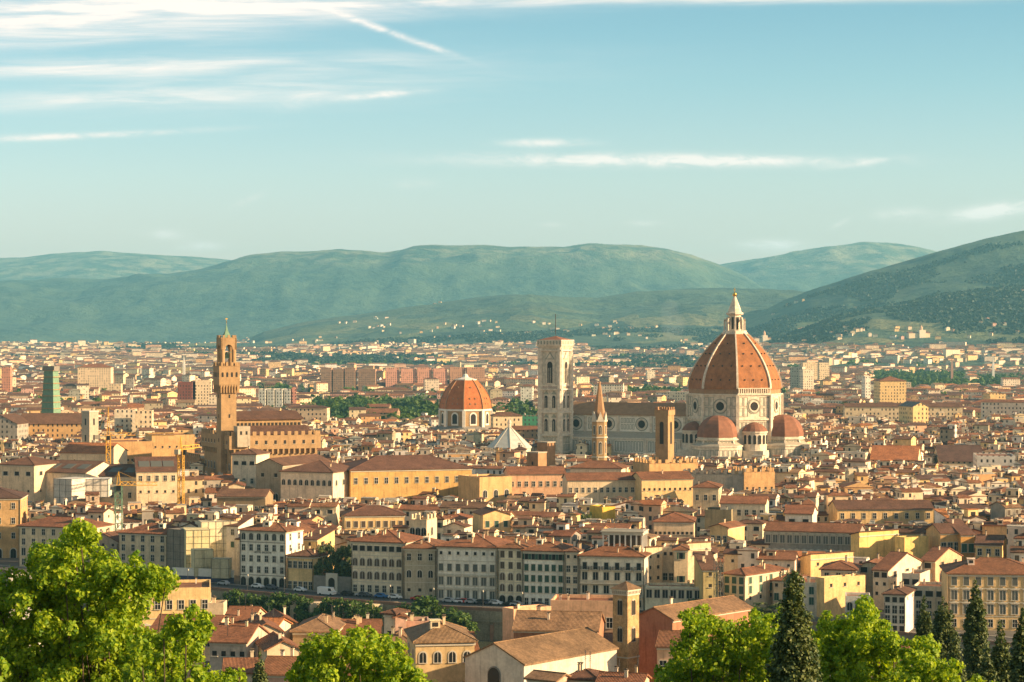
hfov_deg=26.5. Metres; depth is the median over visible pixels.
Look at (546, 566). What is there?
window
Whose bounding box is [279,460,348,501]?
museum wing
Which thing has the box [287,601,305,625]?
ramp wall
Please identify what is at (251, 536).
window
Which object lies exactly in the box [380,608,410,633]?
house
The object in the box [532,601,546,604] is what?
parked car
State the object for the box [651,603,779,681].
leafy tree
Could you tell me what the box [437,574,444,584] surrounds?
window
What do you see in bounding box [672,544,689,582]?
house
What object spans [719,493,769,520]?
house
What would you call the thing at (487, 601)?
parked car
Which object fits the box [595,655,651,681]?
house
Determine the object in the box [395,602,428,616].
tree
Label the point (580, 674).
house
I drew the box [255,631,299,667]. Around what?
house
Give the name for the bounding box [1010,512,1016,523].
house
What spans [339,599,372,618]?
tree
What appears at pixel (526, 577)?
window
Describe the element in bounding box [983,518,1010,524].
house
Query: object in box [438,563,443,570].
window
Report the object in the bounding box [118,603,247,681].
leafy tree
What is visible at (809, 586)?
window
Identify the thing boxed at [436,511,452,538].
house
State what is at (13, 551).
door
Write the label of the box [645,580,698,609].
terrace building
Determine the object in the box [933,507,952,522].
house
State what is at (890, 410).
long building
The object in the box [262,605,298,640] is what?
house
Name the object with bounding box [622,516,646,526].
house
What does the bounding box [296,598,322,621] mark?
tree
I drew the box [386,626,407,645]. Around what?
house
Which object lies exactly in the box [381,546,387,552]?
window
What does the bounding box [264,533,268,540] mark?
window
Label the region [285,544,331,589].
house
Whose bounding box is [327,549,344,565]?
tree
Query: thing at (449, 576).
window
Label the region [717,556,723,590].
house
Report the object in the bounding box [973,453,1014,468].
theatre
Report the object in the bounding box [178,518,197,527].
house
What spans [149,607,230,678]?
house
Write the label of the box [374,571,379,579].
window
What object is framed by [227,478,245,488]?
house
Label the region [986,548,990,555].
window
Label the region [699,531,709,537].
house
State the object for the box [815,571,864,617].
house
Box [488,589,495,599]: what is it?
window
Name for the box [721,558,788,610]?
house
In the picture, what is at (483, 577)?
window
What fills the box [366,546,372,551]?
window
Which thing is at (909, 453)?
market hall
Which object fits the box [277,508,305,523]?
house
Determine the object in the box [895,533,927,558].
house
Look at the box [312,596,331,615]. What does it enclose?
tree
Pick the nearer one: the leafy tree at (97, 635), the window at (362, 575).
the leafy tree at (97, 635)
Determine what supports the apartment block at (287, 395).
on the city ground
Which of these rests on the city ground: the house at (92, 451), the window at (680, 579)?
the house at (92, 451)
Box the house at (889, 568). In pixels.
[871,548,923,609]
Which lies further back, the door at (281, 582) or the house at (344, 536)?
the house at (344, 536)
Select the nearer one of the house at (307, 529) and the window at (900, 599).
the window at (900, 599)
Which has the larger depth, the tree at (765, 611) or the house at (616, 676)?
the tree at (765, 611)
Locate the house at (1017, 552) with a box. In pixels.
[1010,541,1023,561]
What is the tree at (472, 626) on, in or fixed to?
on the city ground
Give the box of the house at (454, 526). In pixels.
[442,518,471,533]
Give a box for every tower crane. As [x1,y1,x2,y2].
[95,407,173,463]
[110,472,156,530]
[174,437,200,503]
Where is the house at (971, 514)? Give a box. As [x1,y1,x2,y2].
[963,508,987,520]
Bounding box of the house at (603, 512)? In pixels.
[590,504,614,520]
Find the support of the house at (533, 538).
on the city ground
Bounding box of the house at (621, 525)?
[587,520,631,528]
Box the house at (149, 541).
[116,519,180,569]
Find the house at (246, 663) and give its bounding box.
[222,648,258,681]
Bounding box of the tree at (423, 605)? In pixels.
[408,595,450,621]
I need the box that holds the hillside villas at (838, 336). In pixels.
[0,289,1023,367]
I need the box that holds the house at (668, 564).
[662,542,676,582]
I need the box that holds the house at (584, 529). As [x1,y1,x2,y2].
[573,526,593,533]
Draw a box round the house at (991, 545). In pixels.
[974,530,1006,557]
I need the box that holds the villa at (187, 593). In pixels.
[128,577,210,629]
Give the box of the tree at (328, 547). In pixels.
[320,543,334,568]
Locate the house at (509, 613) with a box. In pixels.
[503,602,550,639]
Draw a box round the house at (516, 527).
[511,521,538,533]
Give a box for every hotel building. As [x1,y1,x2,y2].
[237,517,304,586]
[577,528,651,609]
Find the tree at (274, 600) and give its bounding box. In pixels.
[266,591,291,614]
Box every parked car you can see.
[217,580,229,585]
[251,583,263,587]
[265,584,277,589]
[294,586,306,591]
[340,590,353,595]
[359,592,371,596]
[374,593,387,597]
[388,594,401,598]
[442,597,454,602]
[450,598,462,602]
[465,598,476,603]
[472,599,485,604]
[480,599,492,604]
[489,600,502,604]
[503,600,513,605]
[510,601,524,605]
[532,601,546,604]
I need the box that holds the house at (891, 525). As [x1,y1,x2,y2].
[884,521,900,529]
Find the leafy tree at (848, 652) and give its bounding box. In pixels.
[811,594,904,681]
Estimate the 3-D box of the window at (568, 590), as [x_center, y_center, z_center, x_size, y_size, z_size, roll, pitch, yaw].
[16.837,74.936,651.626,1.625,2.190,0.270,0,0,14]
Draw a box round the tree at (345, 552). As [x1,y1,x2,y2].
[333,544,351,576]
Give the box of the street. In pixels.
[0,565,1012,642]
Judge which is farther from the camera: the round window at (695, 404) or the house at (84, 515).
the round window at (695, 404)
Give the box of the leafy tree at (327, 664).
[284,625,434,681]
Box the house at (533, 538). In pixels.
[504,531,554,540]
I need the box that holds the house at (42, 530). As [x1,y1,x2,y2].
[16,512,114,566]
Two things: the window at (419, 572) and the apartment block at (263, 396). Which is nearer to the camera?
the window at (419, 572)
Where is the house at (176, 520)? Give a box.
[173,515,185,526]
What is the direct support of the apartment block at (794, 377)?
on the city ground
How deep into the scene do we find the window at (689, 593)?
639.63 m
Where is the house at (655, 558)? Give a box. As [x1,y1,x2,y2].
[644,545,663,582]
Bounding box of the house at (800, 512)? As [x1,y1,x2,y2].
[784,500,817,521]
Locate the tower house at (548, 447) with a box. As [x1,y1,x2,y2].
[537,441,555,465]
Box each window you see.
[11,503,15,508]
[11,517,15,523]
[11,532,15,538]
[20,545,26,555]
[150,536,154,542]
[150,545,154,551]
[150,554,154,561]
[154,601,160,609]
[166,600,172,609]
[178,600,184,609]
[190,599,195,606]
[202,599,207,608]
[204,660,209,671]
[211,651,217,656]
[220,651,226,656]
[241,461,246,465]
[241,532,245,539]
[241,543,245,550]
[241,554,245,561]
[241,565,245,571]
[249,461,254,465]
[249,533,253,539]
[256,533,260,539]
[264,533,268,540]
[264,544,268,551]
[264,555,268,562]
[264,566,268,573]
[271,534,276,540]
[273,493,278,500]
[279,534,283,540]
[287,560,291,567]
[298,561,302,568]
[303,561,307,568]
[304,479,308,485]
[308,561,311,568]
[326,510,332,514]
[352,545,357,550]
[352,557,357,565]
[352,570,357,578]
[352,584,357,591]
[353,521,358,527]
[359,545,365,551]
[359,557,365,565]
[359,570,365,578]
[360,584,364,591]
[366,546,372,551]
[366,571,372,579]
[367,557,372,565]
[367,585,371,592]
[373,546,379,551]
[374,558,379,566]
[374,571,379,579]
[374,585,379,592]
[376,521,380,527]
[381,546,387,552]
[381,558,386,566]
[381,571,386,579]
[381,585,386,592]
[383,521,388,527]
[384,477,388,483]
[388,546,394,552]
[389,558,394,566]
[389,572,394,580]
[389,586,393,592]
[391,520,395,526]
[395,547,401,552]
[396,559,401,567]
[396,572,401,580]
[396,586,401,593]
[406,553,411,560]
[406,569,411,577]
[409,527,414,534]
[415,527,420,535]
[417,553,422,560]
[417,569,422,577]
[418,651,427,663]
[421,527,426,535]
[428,553,432,560]
[428,570,433,577]
[433,651,441,663]
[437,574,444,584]
[437,587,444,598]
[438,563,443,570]
[441,412,443,424]
[445,574,452,584]
[446,587,452,597]
[447,563,451,570]
[448,650,456,662]
[451,412,457,425]
[454,574,461,585]
[454,588,461,598]
[455,563,460,571]
[463,564,469,571]
[463,574,469,585]
[463,588,469,598]
[463,650,470,662]
[470,412,476,425]
[471,575,478,585]
[471,588,478,599]
[472,564,477,571]
[480,575,487,585]
[480,588,486,598]
[481,564,485,571]
[483,490,487,497]
[485,412,488,424]
[485,521,489,527]
[487,666,500,681]
[488,575,495,586]
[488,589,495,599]
[489,564,494,572]
[493,489,497,497]
[494,520,498,527]
[499,550,504,557]
[499,561,504,568]
[499,572,505,580]
[499,583,505,591]
[503,520,507,526]
[504,489,508,496]
[507,572,513,580]
[507,583,513,591]
[508,551,512,557]
[508,562,512,568]
[516,551,520,557]
[516,562,521,569]
[516,572,521,580]
[516,584,521,591]
[523,553,529,559]
[523,574,528,581]
[523,585,528,592]
[524,564,528,570]
[530,553,536,559]
[530,585,535,592]
[531,564,535,570]
[531,575,535,581]
[537,554,542,559]
[538,564,542,571]
[538,575,542,581]
[538,586,542,592]
[543,554,549,559]
[544,391,547,408]
[544,414,548,431]
[544,564,549,571]
[544,575,549,582]
[544,586,549,593]
[546,352,553,383]
[550,554,556,560]
[551,414,555,431]
[551,564,556,571]
[551,575,556,582]
[551,586,556,593]
[552,391,555,408]
[557,554,563,560]
[558,565,562,571]
[558,575,562,582]
[558,586,562,593]
[563,352,567,383]
[563,391,564,408]
[563,414,564,431]
[565,576,570,583]
[566,565,570,572]
[566,587,570,593]
[567,391,568,408]
[567,414,568,431]
[572,565,577,572]
[572,576,577,583]
[573,416,581,429]
[573,588,577,593]
[580,562,588,569]
[581,570,588,580]
[582,584,587,593]
[591,562,599,569]
[591,569,599,580]
[592,582,598,592]
[599,425,601,434]
[599,441,601,454]
[602,562,610,570]
[602,584,609,593]
[603,569,609,579]
[605,617,612,628]
[607,417,614,429]
[612,562,620,570]
[613,571,620,580]
[617,599,622,615]
[617,626,622,642]
[623,562,631,570]
[624,571,631,581]
[631,598,635,615]
[631,626,635,642]
[634,563,642,570]
[635,417,647,430]
[635,571,642,581]
[645,586,652,597]
[653,587,660,597]
[659,660,666,670]
[661,587,668,598]
[662,573,667,580]
[668,573,673,580]
[669,587,676,598]
[674,418,681,431]
[677,552,684,559]
[677,576,684,582]
[677,587,684,598]
[685,587,692,598]
[692,398,698,412]
[693,587,698,598]
[713,399,726,413]
[724,576,729,583]
[724,584,729,593]
[731,575,736,583]
[731,585,736,593]
[738,577,743,584]
[739,586,743,594]
[747,399,760,413]
[753,527,759,531]
[759,575,762,582]
[759,583,762,592]
[764,532,771,542]
[772,532,778,542]
[773,592,778,600]
[774,398,778,412]
[779,532,785,542]
[786,532,792,542]
[793,533,799,543]
[800,533,806,543]
[807,533,814,543]
[808,586,814,594]
[809,597,814,605]
[815,533,821,543]
[822,533,828,544]
[829,534,835,544]
[836,534,843,544]
[840,513,844,518]
[844,534,850,544]
[846,601,852,610]
[860,567,867,572]
[873,572,879,577]
[881,572,887,578]
[884,597,890,602]
[884,605,890,613]
[891,597,897,602]
[891,605,897,613]
[892,615,897,623]
[898,597,904,603]
[898,615,903,623]
[898,626,903,631]
[899,605,903,613]
[902,579,910,585]
[911,579,918,585]
[915,513,919,518]
[915,590,922,596]
[915,610,920,618]
[916,600,920,607]
[924,563,931,568]
[924,591,933,597]
[926,600,931,608]
[935,591,941,597]
[941,542,946,546]
[947,542,952,548]
[950,587,958,599]
[950,601,958,613]
[951,576,957,585]
[951,618,956,626]
[954,542,957,550]
[961,543,966,552]
[962,587,969,599]
[962,601,969,613]
[963,577,969,585]
[968,543,974,552]
[975,577,981,585]
[976,587,982,598]
[977,548,982,555]
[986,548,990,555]
[986,587,994,600]
[986,601,994,614]
[987,577,993,585]
[987,619,993,627]
[995,549,999,555]
[998,587,1006,600]
[998,601,1006,614]
[1000,577,1005,585]
[1000,619,1005,627]
[1010,588,1019,600]
[1010,602,1019,614]
[1012,577,1018,586]
[1012,619,1017,627]
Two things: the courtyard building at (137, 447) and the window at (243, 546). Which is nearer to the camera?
the window at (243, 546)
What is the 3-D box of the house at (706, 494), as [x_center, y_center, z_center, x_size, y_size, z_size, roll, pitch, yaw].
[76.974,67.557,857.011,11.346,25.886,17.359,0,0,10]
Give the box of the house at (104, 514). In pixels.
[86,504,115,530]
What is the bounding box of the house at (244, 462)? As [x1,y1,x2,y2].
[230,446,270,487]
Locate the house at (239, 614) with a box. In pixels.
[225,595,266,622]
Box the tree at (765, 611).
[751,602,780,614]
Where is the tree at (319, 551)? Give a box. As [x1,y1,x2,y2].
[313,546,327,564]
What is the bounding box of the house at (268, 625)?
[241,612,285,634]
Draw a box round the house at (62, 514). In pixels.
[55,509,75,516]
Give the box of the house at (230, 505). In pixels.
[222,501,235,506]
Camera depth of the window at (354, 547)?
686.56 m
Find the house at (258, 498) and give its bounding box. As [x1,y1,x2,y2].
[215,487,273,510]
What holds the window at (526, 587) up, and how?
in the house at (543, 570)
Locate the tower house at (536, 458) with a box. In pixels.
[526,451,546,465]
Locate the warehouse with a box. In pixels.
[522,415,537,425]
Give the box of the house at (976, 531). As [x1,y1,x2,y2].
[971,529,981,539]
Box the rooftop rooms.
[0,411,1023,567]
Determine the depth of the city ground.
706.21 m
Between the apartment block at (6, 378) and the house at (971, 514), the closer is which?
the house at (971, 514)
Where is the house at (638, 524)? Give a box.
[627,520,645,528]
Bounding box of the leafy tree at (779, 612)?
[771,607,813,638]
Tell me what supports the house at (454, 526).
on the city ground
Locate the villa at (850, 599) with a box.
[845,591,869,618]
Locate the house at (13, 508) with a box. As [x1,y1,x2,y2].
[0,487,28,557]
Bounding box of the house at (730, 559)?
[723,546,741,571]
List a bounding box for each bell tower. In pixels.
[81,410,98,441]
[537,314,573,453]
[591,376,607,459]
[610,581,640,672]
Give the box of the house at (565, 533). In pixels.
[548,523,581,544]
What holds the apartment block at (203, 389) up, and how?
on the city ground
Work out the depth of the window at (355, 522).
770.42 m
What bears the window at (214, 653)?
in the house at (232, 639)
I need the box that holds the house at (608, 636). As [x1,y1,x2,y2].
[604,632,612,642]
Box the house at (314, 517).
[301,510,324,522]
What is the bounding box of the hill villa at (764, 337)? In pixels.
[753,331,770,341]
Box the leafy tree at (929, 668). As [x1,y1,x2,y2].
[897,632,997,681]
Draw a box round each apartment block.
[2,367,11,391]
[114,409,136,432]
[135,410,153,431]
[177,382,194,399]
[195,380,211,404]
[259,389,266,405]
[267,389,275,406]
[276,389,283,406]
[284,389,291,403]
[292,387,295,403]
[321,368,332,391]
[333,369,344,391]
[345,368,356,389]
[358,369,376,390]
[385,368,398,387]
[401,368,415,382]
[417,368,431,382]
[433,368,446,383]
[449,367,464,383]
[466,367,484,380]
[790,367,804,387]
[799,369,813,388]
[800,363,816,379]
[817,363,828,379]
[862,376,869,398]
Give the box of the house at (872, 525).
[865,524,880,530]
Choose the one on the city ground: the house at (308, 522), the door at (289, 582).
the house at (308, 522)
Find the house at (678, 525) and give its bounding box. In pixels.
[652,512,696,540]
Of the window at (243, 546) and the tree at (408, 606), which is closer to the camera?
the tree at (408, 606)
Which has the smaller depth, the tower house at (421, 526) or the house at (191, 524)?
the tower house at (421, 526)
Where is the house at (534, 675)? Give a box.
[523,669,571,681]
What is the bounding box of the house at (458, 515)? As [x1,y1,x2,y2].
[444,507,472,531]
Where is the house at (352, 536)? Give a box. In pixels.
[345,530,367,567]
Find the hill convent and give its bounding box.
[906,326,929,337]
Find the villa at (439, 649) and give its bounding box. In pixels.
[404,614,477,681]
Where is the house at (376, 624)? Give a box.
[340,607,382,647]
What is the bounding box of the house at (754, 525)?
[739,515,767,540]
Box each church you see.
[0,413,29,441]
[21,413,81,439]
[255,454,330,500]
[463,627,618,681]
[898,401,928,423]
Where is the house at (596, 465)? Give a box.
[568,457,629,471]
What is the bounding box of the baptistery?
[487,418,531,451]
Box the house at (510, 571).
[496,534,535,602]
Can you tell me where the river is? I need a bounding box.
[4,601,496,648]
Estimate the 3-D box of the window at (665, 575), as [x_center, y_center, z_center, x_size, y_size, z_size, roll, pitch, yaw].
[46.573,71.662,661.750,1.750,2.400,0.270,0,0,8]
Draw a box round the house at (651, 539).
[600,527,657,545]
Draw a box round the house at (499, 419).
[490,412,522,429]
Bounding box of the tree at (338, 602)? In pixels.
[330,597,351,618]
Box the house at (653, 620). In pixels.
[639,595,753,681]
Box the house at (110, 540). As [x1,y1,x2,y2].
[96,525,126,559]
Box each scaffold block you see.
[53,477,111,503]
[167,519,237,578]
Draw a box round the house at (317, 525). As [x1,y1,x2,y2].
[310,519,329,528]
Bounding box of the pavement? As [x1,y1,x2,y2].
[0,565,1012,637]
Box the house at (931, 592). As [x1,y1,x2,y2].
[913,579,941,619]
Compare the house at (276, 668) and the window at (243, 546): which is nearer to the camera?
the house at (276, 668)
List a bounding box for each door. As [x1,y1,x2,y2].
[10,548,16,557]
[240,575,246,584]
[248,576,254,584]
[255,576,261,584]
[263,576,269,585]
[271,577,277,585]
[278,577,284,586]
[288,581,291,588]
[303,581,307,588]
[308,581,311,589]
[498,594,505,601]
[507,594,514,600]
[515,594,521,601]
[524,597,528,604]
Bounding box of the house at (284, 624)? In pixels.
[250,606,292,639]
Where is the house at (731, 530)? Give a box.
[709,518,745,543]
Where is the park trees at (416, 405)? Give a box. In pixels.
[11,369,1023,419]
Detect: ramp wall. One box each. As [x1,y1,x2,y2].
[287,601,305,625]
[308,601,325,613]
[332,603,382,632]
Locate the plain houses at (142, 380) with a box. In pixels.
[0,339,1023,425]
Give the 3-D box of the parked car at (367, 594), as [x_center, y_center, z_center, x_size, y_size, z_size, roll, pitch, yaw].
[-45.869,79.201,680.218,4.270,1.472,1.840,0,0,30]
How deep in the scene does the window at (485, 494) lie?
881.13 m
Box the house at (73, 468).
[46,459,109,503]
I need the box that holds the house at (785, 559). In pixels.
[756,548,798,571]
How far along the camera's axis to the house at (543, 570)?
657.49 m
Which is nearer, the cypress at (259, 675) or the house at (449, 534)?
the cypress at (259, 675)
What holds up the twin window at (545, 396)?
in the bell tower at (555, 411)
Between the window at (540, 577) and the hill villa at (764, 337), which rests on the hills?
the hill villa at (764, 337)
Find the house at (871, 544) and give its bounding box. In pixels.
[849,526,899,558]
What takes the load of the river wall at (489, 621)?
on the city ground
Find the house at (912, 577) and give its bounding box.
[902,568,929,586]
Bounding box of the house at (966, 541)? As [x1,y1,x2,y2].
[945,518,975,560]
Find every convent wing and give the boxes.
[503,464,565,498]
[561,468,635,502]
[632,470,693,507]
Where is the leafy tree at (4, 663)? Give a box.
[0,656,9,681]
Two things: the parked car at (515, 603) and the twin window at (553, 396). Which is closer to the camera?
the parked car at (515, 603)
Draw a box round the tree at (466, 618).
[429,606,471,625]
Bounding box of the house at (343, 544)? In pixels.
[336,542,346,561]
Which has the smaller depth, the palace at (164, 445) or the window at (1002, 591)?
the window at (1002, 591)
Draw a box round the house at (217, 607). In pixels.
[208,595,226,614]
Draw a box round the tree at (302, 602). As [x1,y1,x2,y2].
[279,592,308,619]
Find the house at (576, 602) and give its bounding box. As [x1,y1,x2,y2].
[550,591,612,631]
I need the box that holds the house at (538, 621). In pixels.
[511,604,605,638]
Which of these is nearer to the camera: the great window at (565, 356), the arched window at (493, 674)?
the arched window at (493, 674)
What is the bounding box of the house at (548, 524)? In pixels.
[536,516,557,530]
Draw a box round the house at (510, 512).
[493,507,514,519]
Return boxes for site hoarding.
[172,567,233,583]
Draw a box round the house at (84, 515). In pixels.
[74,506,91,518]
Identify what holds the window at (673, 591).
in the terrace building at (657, 594)
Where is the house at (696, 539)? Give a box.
[692,537,708,541]
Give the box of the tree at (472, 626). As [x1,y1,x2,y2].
[452,616,479,633]
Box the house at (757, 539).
[746,535,764,541]
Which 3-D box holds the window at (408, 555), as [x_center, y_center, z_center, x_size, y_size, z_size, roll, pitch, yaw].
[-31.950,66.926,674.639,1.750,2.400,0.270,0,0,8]
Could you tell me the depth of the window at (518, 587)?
660.10 m
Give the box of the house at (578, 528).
[569,520,609,530]
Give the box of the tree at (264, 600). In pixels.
[251,593,280,611]
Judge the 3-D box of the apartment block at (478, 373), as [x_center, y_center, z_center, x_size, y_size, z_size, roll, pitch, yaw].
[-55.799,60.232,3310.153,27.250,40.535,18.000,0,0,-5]
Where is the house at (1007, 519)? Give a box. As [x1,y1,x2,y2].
[998,517,1011,521]
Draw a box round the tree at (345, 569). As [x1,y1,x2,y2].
[329,561,351,576]
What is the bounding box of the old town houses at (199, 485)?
[0,412,1023,558]
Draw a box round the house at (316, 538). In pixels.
[303,528,336,567]
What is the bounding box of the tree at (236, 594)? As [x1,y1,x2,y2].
[223,588,248,605]
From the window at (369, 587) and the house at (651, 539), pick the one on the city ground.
the house at (651, 539)
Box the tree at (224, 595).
[216,589,236,608]
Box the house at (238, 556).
[234,537,239,575]
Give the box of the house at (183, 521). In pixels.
[179,510,204,525]
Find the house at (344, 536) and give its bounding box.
[339,530,350,542]
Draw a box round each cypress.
[250,651,268,681]
[763,567,822,681]
[912,595,932,672]
[946,635,968,681]
[960,579,988,680]
[978,641,997,681]
[990,619,1011,681]
[1006,608,1023,681]
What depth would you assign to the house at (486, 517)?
761.88 m
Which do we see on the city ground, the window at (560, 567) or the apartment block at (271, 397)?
the apartment block at (271, 397)
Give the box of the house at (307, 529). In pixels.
[301,523,315,536]
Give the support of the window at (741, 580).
in the house at (750, 585)
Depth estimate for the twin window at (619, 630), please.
406.53 m
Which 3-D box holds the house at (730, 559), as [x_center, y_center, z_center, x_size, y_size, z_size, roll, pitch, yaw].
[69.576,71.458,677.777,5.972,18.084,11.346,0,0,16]
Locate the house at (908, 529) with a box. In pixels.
[890,522,927,535]
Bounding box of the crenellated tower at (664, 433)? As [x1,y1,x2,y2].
[654,407,674,462]
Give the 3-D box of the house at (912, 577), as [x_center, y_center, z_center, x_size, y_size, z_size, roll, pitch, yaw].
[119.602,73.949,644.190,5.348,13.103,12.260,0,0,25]
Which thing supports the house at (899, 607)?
on the city ground
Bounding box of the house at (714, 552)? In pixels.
[711,549,719,559]
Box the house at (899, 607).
[881,580,916,631]
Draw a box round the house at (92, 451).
[59,442,127,463]
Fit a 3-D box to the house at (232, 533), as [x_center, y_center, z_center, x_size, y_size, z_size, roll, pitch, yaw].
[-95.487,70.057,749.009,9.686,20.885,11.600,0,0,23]
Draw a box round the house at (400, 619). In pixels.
[391,613,408,631]
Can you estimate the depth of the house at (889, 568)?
650.99 m
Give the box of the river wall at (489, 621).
[0,570,1012,660]
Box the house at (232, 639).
[208,610,269,674]
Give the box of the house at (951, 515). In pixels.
[942,512,965,522]
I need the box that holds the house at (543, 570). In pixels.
[521,536,572,605]
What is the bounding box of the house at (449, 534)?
[440,533,456,540]
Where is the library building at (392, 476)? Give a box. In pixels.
[343,455,473,502]
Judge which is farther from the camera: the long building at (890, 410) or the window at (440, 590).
the long building at (890, 410)
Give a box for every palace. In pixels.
[145,432,194,455]
[349,528,422,596]
[401,533,447,598]
[434,529,513,599]
[458,473,511,504]
[633,457,697,471]
[683,468,745,491]
[732,466,774,490]
[763,520,865,551]
[873,376,905,402]
[939,553,1023,630]
[983,393,1005,398]
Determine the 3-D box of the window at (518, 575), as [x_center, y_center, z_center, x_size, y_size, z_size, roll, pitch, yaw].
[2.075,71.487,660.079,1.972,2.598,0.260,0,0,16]
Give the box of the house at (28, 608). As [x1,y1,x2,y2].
[9,574,40,647]
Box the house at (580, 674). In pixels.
[567,650,601,681]
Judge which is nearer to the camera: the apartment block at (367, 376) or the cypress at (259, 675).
the cypress at (259, 675)
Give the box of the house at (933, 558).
[921,545,962,581]
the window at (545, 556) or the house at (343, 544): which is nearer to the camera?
the window at (545, 556)
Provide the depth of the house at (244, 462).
948.74 m
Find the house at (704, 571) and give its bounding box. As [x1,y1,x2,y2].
[693,548,719,599]
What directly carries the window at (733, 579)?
in the house at (750, 585)
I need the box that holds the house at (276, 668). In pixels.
[260,645,297,681]
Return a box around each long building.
[78,363,112,389]
[511,426,537,439]
[828,496,933,524]
[843,403,962,420]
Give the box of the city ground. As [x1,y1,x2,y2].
[0,378,1015,636]
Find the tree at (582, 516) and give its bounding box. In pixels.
[580,512,591,518]
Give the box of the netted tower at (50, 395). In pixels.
[41,366,60,412]
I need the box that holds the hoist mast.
[714,558,722,596]
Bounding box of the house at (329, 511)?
[310,497,340,524]
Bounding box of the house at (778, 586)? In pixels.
[770,566,809,611]
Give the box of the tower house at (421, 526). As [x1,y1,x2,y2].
[409,512,436,538]
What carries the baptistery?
on the city ground
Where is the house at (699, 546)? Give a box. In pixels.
[683,540,712,582]
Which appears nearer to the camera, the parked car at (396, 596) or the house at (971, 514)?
the parked car at (396, 596)
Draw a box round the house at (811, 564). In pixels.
[798,549,854,576]
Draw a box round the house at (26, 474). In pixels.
[0,453,59,505]
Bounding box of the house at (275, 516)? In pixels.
[259,507,279,521]
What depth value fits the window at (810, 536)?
729.95 m
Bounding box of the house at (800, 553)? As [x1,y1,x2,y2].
[777,550,822,559]
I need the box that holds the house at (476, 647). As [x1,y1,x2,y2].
[467,631,479,650]
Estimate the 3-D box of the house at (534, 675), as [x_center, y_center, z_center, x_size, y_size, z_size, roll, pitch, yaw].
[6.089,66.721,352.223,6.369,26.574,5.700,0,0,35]
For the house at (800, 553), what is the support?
on the city ground
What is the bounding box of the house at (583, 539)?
[579,534,591,544]
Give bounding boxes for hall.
[98,461,135,508]
[134,456,176,507]
[175,318,320,474]
[366,408,399,417]
[367,404,390,407]
[870,445,921,462]
[933,445,981,468]
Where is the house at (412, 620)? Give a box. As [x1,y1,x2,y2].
[406,612,428,626]
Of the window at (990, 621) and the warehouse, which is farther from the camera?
the warehouse
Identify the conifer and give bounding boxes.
[926,596,960,680]
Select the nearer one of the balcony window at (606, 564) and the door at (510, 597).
the balcony window at (606, 564)
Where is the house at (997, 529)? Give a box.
[981,522,1006,536]
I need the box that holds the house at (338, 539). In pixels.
[335,530,343,551]
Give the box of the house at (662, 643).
[655,630,685,670]
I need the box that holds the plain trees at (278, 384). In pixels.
[20,349,1007,417]
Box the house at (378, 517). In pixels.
[340,505,405,530]
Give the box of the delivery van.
[317,586,336,595]
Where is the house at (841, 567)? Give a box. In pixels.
[819,555,861,575]
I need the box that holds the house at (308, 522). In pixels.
[297,516,316,526]
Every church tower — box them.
[183,357,184,374]
[950,360,952,378]
[992,356,994,381]
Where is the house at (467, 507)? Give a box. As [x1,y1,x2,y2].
[439,498,491,531]
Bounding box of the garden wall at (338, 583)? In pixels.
[313,573,351,591]
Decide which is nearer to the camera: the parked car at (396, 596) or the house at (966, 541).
the parked car at (396, 596)
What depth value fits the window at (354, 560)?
686.40 m
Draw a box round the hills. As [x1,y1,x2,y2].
[0,231,1023,366]
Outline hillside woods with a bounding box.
[1,240,1023,367]
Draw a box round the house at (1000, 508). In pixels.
[989,496,1021,518]
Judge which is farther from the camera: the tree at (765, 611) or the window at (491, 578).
the window at (491, 578)
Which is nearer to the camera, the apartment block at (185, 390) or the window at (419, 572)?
the window at (419, 572)
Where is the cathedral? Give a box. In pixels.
[573,288,807,459]
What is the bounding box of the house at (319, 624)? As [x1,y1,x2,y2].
[289,604,345,654]
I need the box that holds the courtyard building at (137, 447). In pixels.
[102,438,151,463]
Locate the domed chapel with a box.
[434,373,492,431]
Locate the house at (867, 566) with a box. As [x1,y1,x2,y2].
[860,553,883,601]
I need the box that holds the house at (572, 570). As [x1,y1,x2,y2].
[563,539,591,593]
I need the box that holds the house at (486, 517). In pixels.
[471,504,511,532]
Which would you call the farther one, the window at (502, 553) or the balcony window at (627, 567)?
the window at (502, 553)
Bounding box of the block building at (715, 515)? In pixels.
[705,506,732,528]
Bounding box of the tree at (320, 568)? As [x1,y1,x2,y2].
[313,560,334,575]
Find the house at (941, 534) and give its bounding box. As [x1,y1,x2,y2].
[925,522,957,551]
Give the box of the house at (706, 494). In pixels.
[691,480,723,510]
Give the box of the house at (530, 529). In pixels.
[525,526,537,533]
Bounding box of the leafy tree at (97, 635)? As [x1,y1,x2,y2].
[0,518,222,681]
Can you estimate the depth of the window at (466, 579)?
668.21 m
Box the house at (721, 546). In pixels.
[711,538,727,556]
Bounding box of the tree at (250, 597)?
[237,593,263,605]
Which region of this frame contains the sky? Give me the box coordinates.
[0,0,1023,264]
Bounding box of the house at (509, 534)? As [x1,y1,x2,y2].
[502,533,520,535]
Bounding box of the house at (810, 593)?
[799,576,816,616]
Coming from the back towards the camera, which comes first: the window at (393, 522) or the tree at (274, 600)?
the window at (393, 522)
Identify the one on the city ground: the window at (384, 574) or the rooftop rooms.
the rooftop rooms
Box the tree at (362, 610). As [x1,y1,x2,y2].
[355,599,382,620]
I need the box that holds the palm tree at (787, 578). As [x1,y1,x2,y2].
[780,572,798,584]
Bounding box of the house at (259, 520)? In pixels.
[254,517,263,524]
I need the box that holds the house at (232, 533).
[224,514,254,574]

